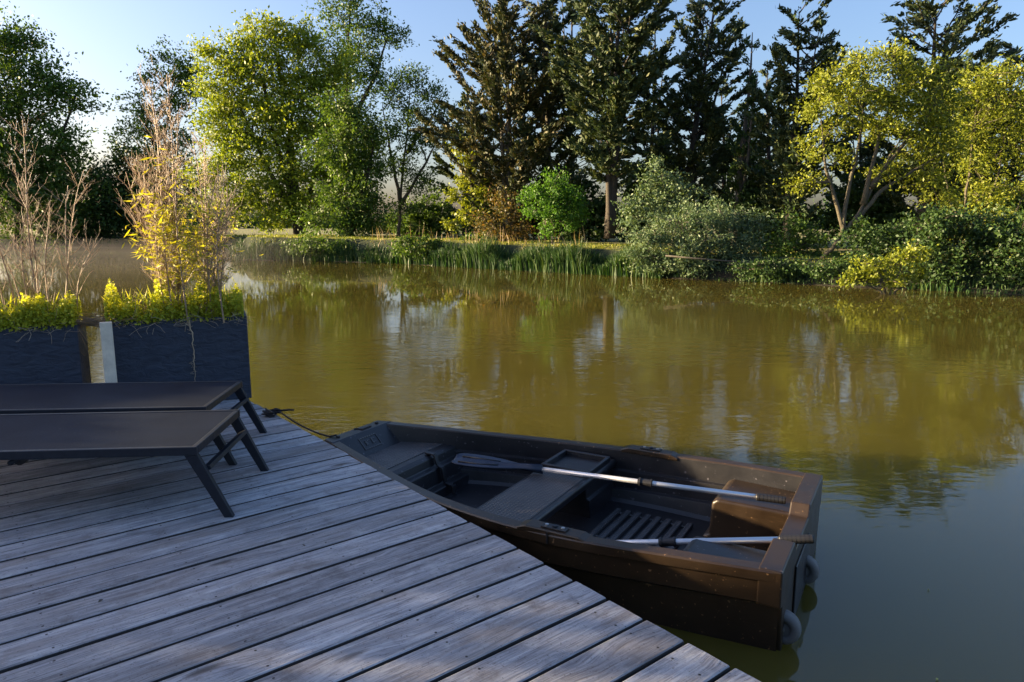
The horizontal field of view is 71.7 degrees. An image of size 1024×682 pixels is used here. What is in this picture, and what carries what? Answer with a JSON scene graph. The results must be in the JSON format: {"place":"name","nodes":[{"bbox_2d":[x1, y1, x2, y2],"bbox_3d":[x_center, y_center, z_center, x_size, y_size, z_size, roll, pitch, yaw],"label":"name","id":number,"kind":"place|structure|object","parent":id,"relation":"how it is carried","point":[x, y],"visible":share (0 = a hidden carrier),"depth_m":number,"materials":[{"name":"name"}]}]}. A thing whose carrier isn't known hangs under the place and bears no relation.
{"place":"outdoors","nodes":[
{"label":"outdoors","id":0,"kind":"place"},
{"bbox_2d":[0,248,1023,681],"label":"pond water","id":1,"kind":"structure","parent":0,"point":[894,420],"depth_m":8.34,"materials":[{"name":"brown liquid"}]},
{"bbox_2d":[99,321,117,382],"bbox_3d":[-3.185,0.856,5.718,0.084,2.035,0.070,-5,11,-28],"label":"timber post","id":2,"kind":"object","parent":1,"relation":"in","point":[108,351],"visible":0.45,"depth_m":5.56,"materials":[{"name":"grey wood"}]},
{"bbox_2d":[0,399,760,681],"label":"wooden deck","id":3,"kind":"structure","parent":1,"relation":"in","point":[379,577],"depth_m":2.96,"materials":[{"name":"grey wood"}]},
{"bbox_2d":[0,324,91,383],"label":"planter","id":4,"kind":"object","parent":3,"relation":"on","point":[38,356],"visible":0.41,"depth_m":5.54,"materials":[{"name":"grey stone"}]},
{"bbox_2d":[0,290,82,341],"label":"ground cover plant","id":5,"kind":"object","parent":4,"relation":"in","point":[26,313],"visible":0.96,"depth_m":5.51,"materials":[{"name":"green plant"}]},
{"bbox_2d":[0,109,101,314],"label":"bamboo","id":6,"kind":"object","parent":4,"relation":"in","point":[31,255],"visible":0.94,"depth_m":5.59,"materials":[{"name":"plant"}]},
{"bbox_2d":[59,313,139,359],"bbox_3d":[-3.350,-0.033,5.694,0.690,0.384,0.156,-2,10,-12],"label":"root mat","id":7,"kind":"object","parent":4,"relation":"on","point":[83,322],"visible":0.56,"depth_m":5.66,"materials":[{"name":"plant"}]},
{"bbox_2d":[0,381,266,464],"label":"sun lounger","id":8,"kind":"object","parent":3,"relation":"on","point":[100,397],"visible":0.78,"depth_m":4.67,"materials":[{"name":"black plastic"}]},
{"bbox_2d":[0,409,268,517],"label":"sun lounger","id":9,"kind":"object","parent":3,"relation":"on","point":[189,435],"visible":1,"depth_m":3.83,"materials":[{"name":"metal"}]},
{"bbox_2d":[112,310,251,399],"bbox_3d":[-2.830,0.141,6.100,1.049,0.720,0.420,-4,10,-22],"label":"planter","id":10,"kind":"object","parent":3,"relation":"on","point":[166,351],"visible":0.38,"depth_m":5.90,"materials":[{"name":"grey stone"}]},
{"bbox_2d":[101,271,249,337],"bbox_3d":[-2.815,-0.360,6.002,1.172,0.566,0.594,-4,10,-22],"label":"ground cover plant","id":11,"kind":"object","parent":10,"relation":"in","point":[157,310],"visible":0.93,"depth_m":5.88,"materials":[{"name":"green plant"}]},
{"bbox_2d":[111,57,262,323],"bbox_3d":[-2.689,-1.210,5.799,1.168,2.128,0.787,-2,10,-13],"label":"bamboo","id":12,"kind":"object","parent":10,"relation":"in","point":[177,280],"visible":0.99,"depth_m":5.81,"materials":[{"name":"plant"}]},
{"bbox_2d":[180,317,195,378],"bbox_3d":[-2.723,0.060,5.936,0.136,0.574,0.091,-4,10,-22],"label":"dry root","id":13,"kind":"object","parent":10,"relation":"in","point":[190,326],"visible":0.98,"depth_m":5.91,"materials":[{"name":"plant"}]},
{"bbox_2d":[265,408,274,417],"bbox_3d":[-1.911,0.566,5.580,0.040,0.052,0.172,-8,12,-39],"label":"deck cleat","id":14,"kind":"object","parent":3,"relation":"on","point":[268,410],"visible":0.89,"depth_m":5.55,"materials":[{"name":"black metal"}]},
{"bbox_2d":[262,408,336,436],"bbox_3d":[-1.561,0.604,5.354,0.941,0.072,0.200,8,12,39],"label":"mooring rope","id":15,"kind":"object","parent":3,"relation":"on","point":[275,411],"visible":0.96,"depth_m":5.54,"materials":[{"name":"brown fabric"}]},
{"bbox_2d":[325,420,822,650],"bbox_3d":[0.207,1.043,4.465,3.192,0.557,1.574,5,11,30],"label":"rowing boat","id":16,"kind":"object","parent":1,"relation":"on","point":[575,528],"visible":0.78,"depth_m":4.17,"materials":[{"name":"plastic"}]},
{"bbox_2d":[451,453,785,503],"bbox_3d":[0.569,0.860,4.416,2.124,0.079,0.150,4,10,24],"label":"oar","id":17,"kind":"object","parent":16,"relation":"on","point":[473,460],"visible":1,"depth_m":4.46,"materials":[{"name":"metal"}]},
{"bbox_2d":[618,534,814,546],"bbox_3d":[0.600,1.103,3.805,1.869,0.433,0.063,4,10,21],"label":"oar","id":18,"kind":"object","parent":16,"relation":"in","point":[796,539],"visible":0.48,"depth_m":3.58,"materials":[{"name":"metal"}]},
{"bbox_2d":[0,224,1023,294],"bbox_3d":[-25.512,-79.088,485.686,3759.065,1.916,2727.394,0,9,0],"label":"bank","id":19,"kind":"structure","parent":0,"point":[275,240],"depth_m":34.49,"materials":[{"name":"green plant"}]},
{"bbox_2d":[0,1,132,248],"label":"broadleaf tree","id":20,"kind":"object","parent":19,"relation":"on","point":[14,102],"visible":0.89,"depth_m":53.38,"materials":[{"name":"green plant"}]},
{"bbox_2d":[38,118,193,245],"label":"broadleaf tree","id":21,"kind":"object","parent":19,"relation":"on","point":[108,209],"visible":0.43,"depth_m":55.90,"materials":[{"name":"green plant"}]},
{"bbox_2d":[0,233,262,247],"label":"grass","id":22,"kind":"structure","parent":19,"relation":"on","point":[98,235],"depth_m":56.30,"materials":[{"name":"green plant"}]},
{"bbox_2d":[107,34,220,248],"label":"broadleaf tree","id":23,"kind":"object","parent":19,"relation":"on","point":[175,102],"visible":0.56,"depth_m":51.45,"materials":[{"name":"green plant"}]},
{"bbox_2d":[170,204,224,245],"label":"bush","id":24,"kind":"object","parent":19,"relation":"on","point":[193,224],"visible":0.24,"depth_m":48.91,"materials":[{"name":"green plant"}]},
{"bbox_2d":[171,5,396,234],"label":"willow tree","id":25,"kind":"object","parent":19,"relation":"on","point":[236,135],"visible":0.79,"depth_m":41.75,"materials":[{"name":"green plant"}]},
{"bbox_2d":[279,234,354,256],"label":"shrub","id":26,"kind":"object","parent":19,"relation":"on","point":[307,246],"visible":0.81,"depth_m":36.23,"materials":[{"name":"green plant"}]},
{"bbox_2d":[225,232,437,264],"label":"reeds","id":27,"kind":"object","parent":19,"relation":"on","point":[253,252],"visible":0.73,"depth_m":36.12,"materials":[{"name":"green plant"}]},
{"bbox_2d":[280,80,407,236],"bbox_3d":[-9.369,-9.508,39.082,7.315,9.244,4.285,0,9,0],"label":"willow tree","id":28,"kind":"object","parent":19,"relation":"on","point":[351,218],"visible":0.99,"depth_m":38.63,"materials":[{"name":"green plant"}]},
{"bbox_2d":[301,0,419,234],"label":"broadleaf tree","id":29,"kind":"object","parent":19,"relation":"on","point":[380,24],"visible":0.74,"depth_m":47.17,"materials":[{"name":"green plant"}]},
{"bbox_2d":[364,205,424,233],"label":"shrub","id":30,"kind":"object","parent":19,"relation":"on","point":[385,222],"visible":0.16,"depth_m":51.02,"materials":[{"name":"green plant"}]},
{"bbox_2d":[365,59,456,236],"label":"broadleaf tree","id":31,"kind":"object","parent":19,"relation":"on","point":[408,110],"visible":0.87,"depth_m":40.41,"materials":[{"name":"green plant"}]},
{"bbox_2d":[387,229,444,260],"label":"shrub","id":32,"kind":"object","parent":19,"relation":"on","point":[423,241],"visible":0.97,"depth_m":32.94,"materials":[{"name":"green plant"}]},
{"bbox_2d":[382,180,460,236],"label":"bush","id":33,"kind":"object","parent":19,"relation":"on","point":[431,213],"visible":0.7,"depth_m":44.86,"materials":[{"name":"green plant"}]},
{"bbox_2d":[1,187,914,228],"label":"distant wood","id":34,"kind":"object","parent":19,"relation":"on","point":[254,223],"visible":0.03,"depth_m":143.47,"materials":[{"name":"green plant"}]},
{"bbox_2d":[430,85,500,234],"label":"conifer tree","id":35,"kind":"object","parent":19,"relation":"on","point":[445,169],"visible":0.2,"depth_m":44.08,"materials":[{"name":"green plant"}]},
{"bbox_2d":[439,131,501,237],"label":"shrub","id":36,"kind":"object","parent":19,"relation":"on","point":[453,193],"visible":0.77,"depth_m":36.11,"materials":[{"name":"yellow plant"}]},
{"bbox_2d":[459,231,496,240],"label":"bush","id":37,"kind":"object","parent":19,"relation":"on","point":[468,237],"visible":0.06,"depth_m":35.38,"materials":[{"name":"green plant"}]},
{"bbox_2d":[368,221,593,256],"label":"dry stalks","id":38,"kind":"object","parent":19,"relation":"on","point":[475,237],"visible":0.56,"depth_m":32.40,"materials":[{"name":"beige plant"}]},
{"bbox_2d":[407,0,571,239],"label":"conifer tree","id":39,"kind":"object","parent":19,"relation":"on","point":[477,124],"visible":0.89,"depth_m":34.46,"materials":[{"name":"green plant"}]},
{"bbox_2d":[454,168,529,238],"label":"bush","id":40,"kind":"object","parent":19,"relation":"on","point":[467,229],"visible":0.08,"depth_m":39.03,"materials":[{"name":"brown plant"}]},
{"bbox_2d":[466,183,540,241],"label":"shrub","id":41,"kind":"object","parent":19,"relation":"on","point":[503,207],"visible":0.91,"depth_m":33.30,"materials":[{"name":"brown plant"}]},
{"bbox_2d":[474,0,592,239],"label":"conifer tree","id":42,"kind":"object","parent":19,"relation":"on","point":[522,124],"visible":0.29,"depth_m":35.60,"materials":[{"name":"green plant"}]},
{"bbox_2d":[508,164,593,244],"bbox_3d":[1.728,-5.634,30.633,3.052,3.970,2.936,8,12,40],"label":"sapling","id":43,"kind":"object","parent":19,"relation":"on","point":[553,214],"visible":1,"depth_m":30.21,"materials":[{"name":"green plant"}]},
{"bbox_2d":[429,231,673,277],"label":"reeds","id":44,"kind":"object","parent":19,"relation":"on","point":[567,258],"visible":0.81,"depth_m":28.51,"materials":[{"name":"green plant"}]},
{"bbox_2d":[516,163,588,238],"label":"bush","id":45,"kind":"object","parent":19,"relation":"on","point":[538,221],"visible":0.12,"depth_m":39.99,"materials":[{"name":"green plant"}]},
{"bbox_2d":[547,0,604,199],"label":"conifer tree","id":46,"kind":"object","parent":19,"relation":"on","point":[567,107],"visible":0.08,"depth_m":41.67,"materials":[{"name":"green plant"}]},
{"bbox_2d":[555,177,626,241],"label":"bush","id":47,"kind":"object","parent":19,"relation":"on","point":[593,229],"visible":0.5,"depth_m":36.11,"materials":[{"name":"green plant"}]},
{"bbox_2d":[525,0,685,238],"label":"conifer tree","id":48,"kind":"object","parent":19,"relation":"on","point":[615,79],"visible":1,"depth_m":30.73,"materials":[{"name":"green plant"}]},
{"bbox_2d":[615,132,699,241],"bbox_3d":[7.249,-7.548,36.480,4.769,6.246,3.637,0,9,0],"label":"bush","id":49,"kind":"object","parent":19,"relation":"on","point":[634,183],"visible":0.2,"depth_m":35.99,"materials":[{"name":"green plant"}]},
{"bbox_2d":[624,8,696,201],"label":"conifer tree","id":50,"kind":"object","parent":19,"relation":"on","point":[671,41],"visible":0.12,"depth_m":40.73,"materials":[{"name":"green plant"}]},
{"bbox_2d":[610,153,716,248],"bbox_3d":[5.769,-5.150,27.721,3.888,4.320,3.254,0,9,0],"label":"willow bush","id":51,"kind":"object","parent":19,"relation":"on","point":[666,192],"visible":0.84,"depth_m":27.29,"materials":[{"name":"green plant"}]},
{"bbox_2d":[609,195,784,278],"bbox_3d":[6.432,-3.535,24.680,6.053,3.130,3.558,0,9,0],"label":"willow bush","id":52,"kind":"object","parent":19,"relation":"on","point":[729,219],"visible":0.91,"depth_m":24.38,"materials":[{"name":"green plant"}]},
{"bbox_2d":[665,255,764,264],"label":"fallen branch","id":53,"kind":"object","parent":52,"relation":"attached to","point":[701,258],"visible":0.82,"depth_m":23.46,"materials":[{"name":"brown wood"}]},
{"bbox_2d":[648,0,759,243],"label":"conifer tree","id":54,"kind":"object","parent":19,"relation":"on","point":[713,128],"visible":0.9,"depth_m":33.73,"materials":[{"name":"green plant"}]},
{"bbox_2d":[686,79,766,236],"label":"conifer tree","id":55,"kind":"object","parent":19,"relation":"on","point":[718,191],"visible":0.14,"depth_m":42.98,"materials":[{"name":"green plant"}]},
{"bbox_2d":[716,32,764,245],"bbox_3d":[10.664,-9.174,32.828,2.218,9.782,2.486,0,9,0],"label":"ivy clad tree","id":56,"kind":"object","parent":19,"relation":"on","point":[742,152],"visible":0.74,"depth_m":32.79,"materials":[{"name":"green plant"}]},
{"bbox_2d":[727,253,809,283],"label":"bush","id":57,"kind":"object","parent":19,"relation":"on","point":[767,270],"visible":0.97,"depth_m":22.84,"materials":[{"name":"green plant"}]},
{"bbox_2d":[724,160,820,246],"bbox_3d":[12.492,-6.149,33.394,4.711,4.771,3.860,0,9,0],"label":"bush","id":58,"kind":"object","parent":19,"relation":"on","point":[752,192],"visible":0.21,"depth_m":33.05,"materials":[{"name":"green plant"}]},
{"bbox_2d":[747,59,804,240],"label":"conifer tree","id":59,"kind":"object","parent":19,"relation":"on","point":[768,87],"visible":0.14,"depth_m":41.23,"materials":[{"name":"green plant"}]},
{"bbox_2d":[751,201,858,265],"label":"bush","id":60,"kind":"object","parent":19,"relation":"on","point":[811,239],"visible":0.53,"depth_m":23.94,"materials":[{"name":"green plant"}]},
{"bbox_2d":[731,0,880,246],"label":"conifer tree","id":61,"kind":"object","parent":19,"relation":"on","point":[783,135],"visible":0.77,"depth_m":30.22,"materials":[{"name":"green plant"}]},
{"bbox_2d":[794,252,874,286],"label":"bush","id":62,"kind":"object","parent":19,"relation":"on","point":[842,266],"visible":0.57,"depth_m":21.72,"materials":[{"name":"green plant"}]},
{"bbox_2d":[666,261,1023,293],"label":"reeds","id":63,"kind":"object","parent":19,"relation":"on","point":[938,287],"visible":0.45,"depth_m":20.55,"materials":[{"name":"green plant"}]},
{"bbox_2d":[809,161,917,248],"bbox_3d":[16.176,-6.012,32.803,4.706,4.304,3.884,0,9,0],"label":"bush","id":64,"kind":"object","parent":19,"relation":"on","point":[880,207],"visible":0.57,"depth_m":31.98,"materials":[{"name":"green plant"}]},
{"bbox_2d":[822,82,905,240],"bbox_3d":[20.104,-9.903,39.718,5.510,9.053,5.165,0,9,0],"label":"conifer tree","id":65,"kind":"object","parent":19,"relation":"on","point":[864,151],"visible":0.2,"depth_m":39.20,"materials":[{"name":"green plant"}]},
{"bbox_2d":[766,36,985,257],"bbox_3d":[11.694,-5.840,22.929,6.729,7.531,3.088,0,9,0],"label":"willow tree","id":66,"kind":"object","parent":19,"relation":"on","point":[921,119],"visible":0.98,"depth_m":22.52,"materials":[{"name":"green plant"}]},
{"bbox_2d":[819,210,935,274],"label":"bush","id":67,"kind":"object","parent":19,"relation":"on","point":[871,235],"visible":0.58,"depth_m":21.83,"materials":[{"name":"green plant"}]},
{"bbox_2d":[836,238,939,293],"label":"waterside bush","id":68,"kind":"object","parent":19,"relation":"on","point":[912,255],"visible":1,"depth_m":19.28,"materials":[{"name":"green plant"}]},
{"bbox_2d":[854,0,1023,246],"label":"conifer tree","id":69,"kind":"object","parent":19,"relation":"on","point":[927,10],"visible":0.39,"depth_m":28.99,"materials":[{"name":"green plant"}]},
{"bbox_2d":[886,147,1020,248],"bbox_3d":[19.503,-6.090,31.281,5.422,5.258,4.665,5,11,26],"label":"bush","id":70,"kind":"object","parent":19,"relation":"on","point":[898,218],"visible":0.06,"depth_m":31.03,"materials":[{"name":"green plant"}]},
{"bbox_2d":[889,200,1022,287],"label":"bush","id":71,"kind":"object","parent":19,"relation":"on","point":[941,227],"visible":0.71,"depth_m":20.30,"materials":[{"name":"green plant"}]},
{"bbox_2d":[937,43,1020,218],"bbox_3d":[25.063,-10.403,38.026,5.374,10.510,5.287,0,9,0],"label":"conifer tree","id":72,"kind":"object","parent":19,"relation":"on","point":[972,64],"visible":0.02,"depth_m":37.07,"materials":[{"name":"green plant"}]},
{"bbox_2d":[938,47,1023,257],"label":"willow tree","id":73,"kind":"object","parent":19,"relation":"on","point":[1014,135],"visible":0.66,"depth_m":24.06,"materials":[{"name":"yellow plant"}]},
{"bbox_2d":[958,41,1023,216],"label":"conifer tree","id":74,"kind":"object","parent":19,"relation":"on","point":[1011,51],"visible":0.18,"depth_m":28.83,"materials":[{"name":"green plant"}]},
{"bbox_2d":[970,165,1023,249],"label":"bush","id":75,"kind":"object","parent":19,"relation":"on","point":[1021,207],"visible":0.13,"depth_m":27.58,"materials":[{"name":"green plant"}]},
{"bbox_2d":[971,207,1023,288],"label":"bush","id":76,"kind":"object","parent":19,"relation":"on","point":[1001,250],"visible":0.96,"depth_m":19.62,"materials":[{"name":"green plant"}]},
{"bbox_2d":[0,0,1023,223],"label":"sky","id":77,"kind":"structure","parent":0,"point":[108,33],"materials":[{"name":"blue"}]}
]}

